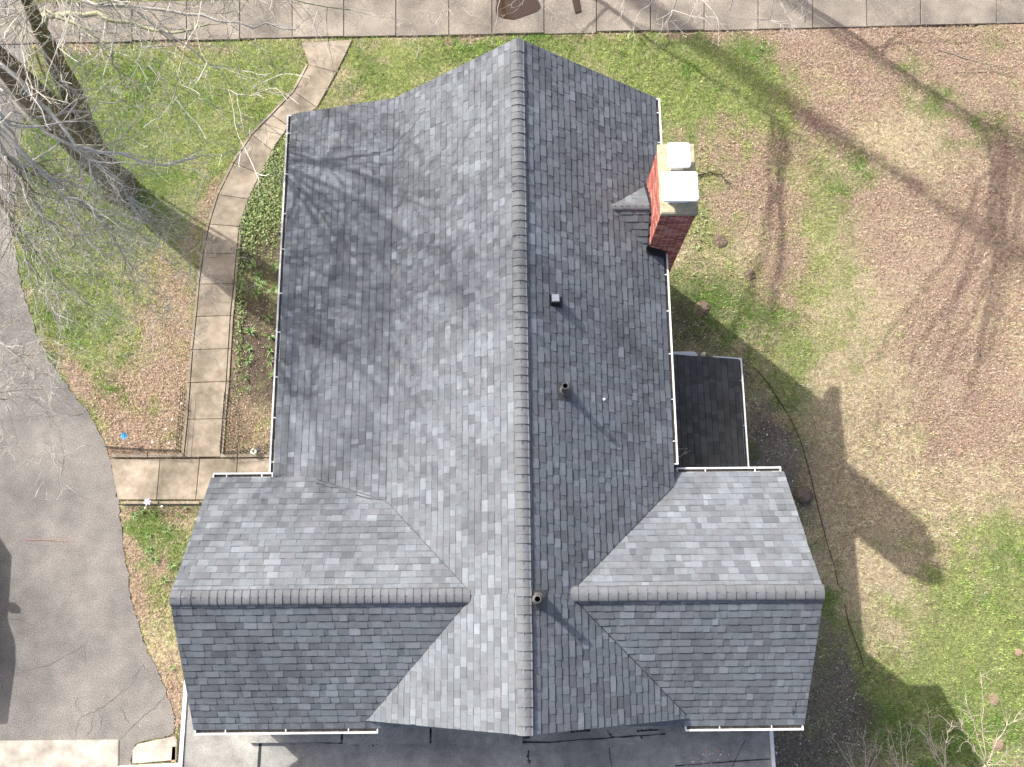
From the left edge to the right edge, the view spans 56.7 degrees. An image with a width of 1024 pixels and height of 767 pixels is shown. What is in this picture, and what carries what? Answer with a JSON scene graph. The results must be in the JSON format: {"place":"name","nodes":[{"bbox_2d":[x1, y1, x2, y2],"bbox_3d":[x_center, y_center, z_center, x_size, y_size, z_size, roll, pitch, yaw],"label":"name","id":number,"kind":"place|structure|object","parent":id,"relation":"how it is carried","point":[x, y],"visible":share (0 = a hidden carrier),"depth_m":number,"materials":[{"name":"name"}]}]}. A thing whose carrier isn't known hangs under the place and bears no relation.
{"place":"outdoors","nodes":[
{"label":"outdoors","id":0,"kind":"place"},
{"bbox_2d":[0,740,118,766],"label":"concrete apron","id":1,"kind":"object","parent":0,"point":[62,753],"visible":1,"depth_m":22.20,"materials":[{"name":"beige concrete"}]},
{"bbox_2d":[0,0,175,765],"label":"driveway","id":2,"kind":"structure","parent":0,"point":[72,669],"depth_m":23.18,"materials":[{"name":"grey asphalt"}]},
{"bbox_2d":[181,40,351,457],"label":"garden path","id":3,"kind":"structure","parent":0,"point":[207,391],"depth_m":25.04,"materials":[{"name":"concrete"}]},
{"bbox_2d":[34,62,980,765],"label":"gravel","id":4,"kind":"structure","parent":0,"point":[836,638],"depth_m":22.50,"materials":[{"name":"gravel"}]},
{"bbox_2d":[0,0,1023,44],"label":"street sidewalk","id":5,"kind":"structure","parent":0,"point":[591,17],"depth_m":26.77,"materials":[{"name":"concrete"}]},
{"bbox_2d":[496,0,540,19],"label":"puddle","id":6,"kind":"object","parent":5,"relation":"on","point":[528,7],"visible":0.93,"depth_m":26.82,"materials":[{"name":"liquid"}]},
{"bbox_2d":[572,0,580,12],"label":"puddle","id":7,"kind":"object","parent":5,"relation":"on","point":[576,6],"visible":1,"depth_m":26.84,"materials":[{"name":"liquid"}]},
{"bbox_2d":[13,0,1023,766],"bbox_3d":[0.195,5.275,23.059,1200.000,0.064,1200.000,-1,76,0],"label":"ground","id":8,"kind":"structure","parent":0,"point":[892,366],"depth_m":24.78,"materials":[{"name":"green plant"}]},
{"bbox_2d":[120,433,129,438],"bbox_3d":[-9.664,1.345,23.801,0.196,0.385,0.190,-1,76,0],"label":"pinwheel","id":9,"kind":"object","parent":8,"relation":"on","point":[124,435],"visible":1,"depth_m":23.63,"materials":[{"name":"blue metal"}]},
{"bbox_2d":[104,446,180,452],"bbox_3d":[-9.217,1.649,23.693,1.798,0.450,0.032,3,76,1],"label":"wire fence","id":10,"kind":"object","parent":8,"relation":"on","point":[141,449],"visible":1,"depth_m":23.69,"materials":[{"name":"black metal"}]},
{"bbox_2d":[117,763,177,766],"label":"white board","id":11,"kind":"object","parent":8,"relation":"on","point":[162,765],"visible":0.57,"depth_m":22.02,"materials":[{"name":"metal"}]},
{"bbox_2d":[144,543,151,553],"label":"grass tuft","id":12,"kind":"object","parent":8,"relation":"on","point":[148,549],"visible":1,"depth_m":23.28,"materials":[{"name":"green plant"}]},
{"bbox_2d":[148,554,158,565],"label":"grass tuft","id":13,"kind":"object","parent":8,"relation":"on","point":[154,559],"visible":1,"depth_m":23.20,"materials":[{"name":"green plant"}]},
{"bbox_2d":[132,736,177,763],"bbox_3d":[-8.361,8.585,22.272,1.039,0.150,0.535,-4,76,-1],"label":"concrete pad","id":14,"kind":"object","parent":8,"relation":"on","point":[159,750],"visible":1,"depth_m":22.20,"materials":[{"name":"beige concrete"}]},
{"bbox_2d":[118,503,200,505],"bbox_3d":[-8.654,2.990,23.368,1.947,0.450,0.028,0,76,0],"label":"wire fence","id":15,"kind":"object","parent":8,"relation":"on","point":[130,504],"visible":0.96,"depth_m":23.23,"materials":[{"name":"black metal"}]},
{"bbox_2d":[159,574,169,584],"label":"grass tuft","id":16,"kind":"object","parent":8,"relation":"on","point":[163,580],"visible":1,"depth_m":23.09,"materials":[{"name":"green plant"}]},
{"bbox_2d":[161,524,170,533],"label":"grass tuft","id":17,"kind":"object","parent":8,"relation":"on","point":[165,529],"visible":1,"depth_m":23.37,"materials":[{"name":"green plant"}]},
{"bbox_2d":[171,746,176,761],"bbox_3d":[-7.901,8.667,22.200,0.100,0.050,0.340,-1,76,0],"label":"wood plank","id":18,"kind":"object","parent":8,"relation":"on","point":[172,760],"visible":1,"depth_m":22.17,"materials":[{"name":"brown wood"}]},
{"bbox_2d":[175,388,185,451],"bbox_3d":[-8.337,0.896,23.874,0.031,0.450,1.585,0,76,0],"label":"wire fence","id":19,"kind":"object","parent":8,"relation":"on","point":[180,420],"visible":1,"depth_m":23.87,"materials":[{"name":"black metal"}]},
{"bbox_2d":[111,454,269,503],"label":"side walkway","id":20,"kind":"structure","parent":8,"relation":"on","point":[159,479],"depth_m":23.75,"materials":[{"name":"concrete"}]},
{"bbox_2d":[219,393,227,452],"bbox_3d":[-7.239,0.982,23.852,0.036,0.450,1.489,0,76,0],"label":"wire fence","id":21,"kind":"object","parent":8,"relation":"on","point":[223,422],"visible":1,"depth_m":23.84,"materials":[{"name":"black metal"}]},
{"bbox_2d":[0,0,450,499],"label":"bare tree","id":22,"kind":"object","parent":8,"relation":"on","point":[69,127],"visible":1,"depth_m":17.58,"materials":[{"name":"grey plant"}]},
{"bbox_2d":[219,444,269,453],"bbox_3d":[-6.613,1.658,23.687,1.264,0.450,0.070,-9,77,-2],"label":"wire fence","id":23,"kind":"object","parent":8,"relation":"on","point":[240,451],"visible":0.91,"depth_m":23.67,"materials":[{"name":"black metal"}]},
{"bbox_2d":[243,342,253,351],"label":"leaf clump","id":24,"kind":"object","parent":8,"relation":"on","point":[248,347],"visible":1,"depth_m":24.46,"materials":[{"name":"green plant"}]},
{"bbox_2d":[244,352,253,365],"bbox_3d":[-6.755,-0.625,24.367,0.426,0.201,0.258,-42,80,-9],"label":"leaf clump","id":25,"kind":"object","parent":8,"relation":"on","point":[247,361],"visible":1,"depth_m":24.38,"materials":[{"name":"green plant"}]},
{"bbox_2d":[243,324,255,335],"bbox_3d":[-6.774,-1.369,24.513,0.403,0.268,0.338,-1,76,0],"label":"leaf clump","id":26,"kind":"object","parent":8,"relation":"on","point":[250,331],"visible":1,"depth_m":24.53,"materials":[{"name":"green plant"}]},
{"bbox_2d":[247,261,255,268],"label":"leaf clump","id":27,"kind":"object","parent":8,"relation":"on","point":[253,264],"visible":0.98,"depth_m":24.98,"materials":[{"name":"green plant"}]},
{"bbox_2d":[250,449,260,454],"bbox_3d":[-6.410,1.718,23.791,0.259,0.220,0.168,-1,76,0],"label":"garden spotlight","id":28,"kind":"object","parent":8,"relation":"on","point":[255,452],"visible":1,"depth_m":23.70,"materials":[{"name":"beige plastic"}]},
{"bbox_2d":[252,270,261,278],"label":"leaf clump","id":29,"kind":"object","parent":8,"relation":"on","point":[257,273],"visible":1,"depth_m":24.90,"materials":[{"name":"green plant"}]},
{"bbox_2d":[253,285,261,297],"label":"leaf clump","id":30,"kind":"object","parent":8,"relation":"on","point":[256,293],"visible":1,"depth_m":24.79,"materials":[{"name":"green plant"}]},
{"bbox_2d":[254,277,268,288],"bbox_3d":[-6.563,-2.614,24.844,0.432,0.209,0.367,-1,76,0],"label":"leaf clump","id":31,"kind":"object","parent":8,"relation":"on","point":[259,284],"visible":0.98,"depth_m":24.86,"materials":[{"name":"green plant"}]},
{"bbox_2d":[262,312,272,321],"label":"leaf clump","id":32,"kind":"object","parent":8,"relation":"on","point":[268,318],"visible":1,"depth_m":24.63,"materials":[{"name":"green plant"}]},
{"bbox_2d":[264,344,272,356],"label":"leaf clump","id":33,"kind":"object","parent":8,"relation":"on","point":[269,348],"visible":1,"depth_m":24.41,"materials":[{"name":"green plant"}]},
{"bbox_2d":[266,283,277,292],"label":"leaf clump","id":34,"kind":"object","parent":8,"relation":"on","point":[275,289],"visible":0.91,"depth_m":24.82,"materials":[{"name":"green plant"}]},
{"bbox_2d":[227,81,717,446],"bbox_3d":[-0.883,-3.384,25.084,13.224,0.172,9.141,-5,76,-1],"label":"ground cover","id":35,"kind":"object","parent":8,"relation":"on","point":[260,208],"visible":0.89,"depth_m":25.34,"materials":[{"name":"green plant"}]},
{"bbox_2d":[414,0,560,44],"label":"street tree","id":36,"kind":"object","parent":8,"relation":"on","point":[470,11],"visible":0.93,"depth_m":18.17,"materials":[{"name":"grey plant"}]},
{"bbox_2d":[169,38,824,766],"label":"house","id":37,"kind":"structure","parent":8,"relation":"on","point":[501,404],"depth_m":16.55,"materials":[{"name":"tile"}]},
{"bbox_2d":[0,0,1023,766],"bbox_3d":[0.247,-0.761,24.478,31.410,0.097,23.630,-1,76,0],"label":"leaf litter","id":38,"kind":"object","parent":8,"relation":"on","point":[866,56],"visible":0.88,"depth_m":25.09,"materials":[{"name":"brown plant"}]},
{"bbox_2d":[673,351,696,355],"bbox_3d":[4.146,-0.387,23.920,0.932,0.930,0.640,-1,76,0],"label":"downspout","id":39,"kind":"object","parent":8,"relation":"on","point":[690,353],"visible":0.06,"depth_m":23.56,"materials":[{"name":"white plastic"}]},
{"bbox_2d":[694,300,709,316],"bbox_3d":[4.958,-1.954,24.768,0.432,0.102,0.484,14,77,4],"label":"dirt mound","id":40,"kind":"object","parent":8,"relation":"on","point":[702,307],"visible":1,"depth_m":24.75,"materials":[{"name":"soil"}]},
{"bbox_2d":[607,0,810,54],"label":"street tree","id":41,"kind":"object","parent":8,"relation":"on","point":[667,22],"visible":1,"depth_m":17.64,"materials":[{"name":"grey plant"}]},
{"bbox_2d":[698,170,733,185],"bbox_3d":[5.543,-5.581,25.582,1.044,0.155,0.408,22,77,5],"label":"fallen branch","id":42,"kind":"object","parent":8,"relation":"on","point":[718,174],"visible":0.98,"depth_m":25.58,"materials":[{"name":"brown wood"}]},
{"bbox_2d":[712,233,727,247],"bbox_3d":[5.529,-3.785,25.205,0.432,0.093,0.434,23,78,5],"label":"dirt mound","id":43,"kind":"object","parent":8,"relation":"on","point":[721,242],"visible":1,"depth_m":25.18,"materials":[{"name":"soil"}]},
{"bbox_2d":[744,268,755,279],"bbox_3d":[6.272,-2.880,24.990,0.330,0.100,0.356,22,77,5],"label":"dirt mound","id":44,"kind":"object","parent":8,"relation":"on","point":[749,273],"visible":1,"depth_m":24.96,"materials":[{"name":"soil"}]},
{"bbox_2d":[748,442,759,462],"bbox_3d":[5.958,1.694,23.715,0.550,0.337,0.557,-1,76,0],"label":"bush","id":45,"kind":"object","parent":8,"relation":"on","point":[755,447],"visible":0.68,"depth_m":23.74,"materials":[{"name":"green plant"}]},
{"bbox_2d":[758,371,838,584],"bbox_3d":[7.312,2.235,23.758,0.410,0.065,5.623,-16,77,-4],"label":"lawn edging","id":46,"kind":"object","parent":8,"relation":"on","point":[810,475],"visible":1,"depth_m":23.71,"materials":[{"name":"grey plastic"}]},
{"bbox_2d":[793,486,812,504],"bbox_3d":[7.243,2.759,23.562,0.480,0.180,0.473,-1,76,0],"label":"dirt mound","id":47,"kind":"object","parent":8,"relation":"on","point":[802,495],"visible":1,"depth_m":23.49,"materials":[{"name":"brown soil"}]},
{"bbox_2d":[844,604,864,667],"bbox_3d":[8.211,6.064,22.831,0.053,0.065,1.519,-14,77,-3],"label":"lawn edging","id":48,"kind":"object","parent":8,"relation":"on","point":[853,636],"visible":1,"depth_m":22.80,"materials":[{"name":"grey plastic"}]},
{"bbox_2d":[828,668,1023,766],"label":"bare shrub tree","id":49,"kind":"object","parent":8,"relation":"on","point":[943,753],"visible":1,"depth_m":19.01,"materials":[{"name":"brown plant"}]},
{"bbox_2d":[938,49,1002,70],"bbox_3d":[12.782,-8.956,26.437,1.914,0.072,0.309,16,77,4],"label":"fallen branch","id":50,"kind":"object","parent":8,"relation":"on","point":[972,59],"visible":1,"depth_m":26.43,"materials":[{"name":"brown wood"}]},
{"bbox_2d":[952,66,1017,77],"bbox_3d":[13.142,-8.783,26.395,1.793,0.031,0.475,5,76,1],"label":"fallen branch","id":51,"kind":"object","parent":8,"relation":"on","point":[985,71],"visible":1,"depth_m":26.36,"materials":[{"name":"brown wood"}]},
{"bbox_2d":[987,693,998,704],"bbox_3d":[11.379,7.459,22.438,0.300,0.075,0.307,-1,76,0],"label":"clippings heap","id":52,"kind":"object","parent":8,"relation":"on","point":[994,700],"visible":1,"depth_m":22.43,"materials":[{"name":"beige plant"}]},
{"bbox_2d":[992,739,1004,750],"bbox_3d":[11.377,8.436,22.203,0.310,0.072,0.295,44,80,10],"label":"clippings heap","id":53,"kind":"object","parent":8,"relation":"on","point":[999,740],"visible":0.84,"depth_m":22.20,"materials":[{"name":"beige plant"}]},
{"bbox_2d":[1014,648,1022,655],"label":"clippings heap","id":54,"kind":"object","parent":8,"relation":"on","point":[1020,652],"visible":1,"depth_m":22.69,"materials":[{"name":"beige plant"}]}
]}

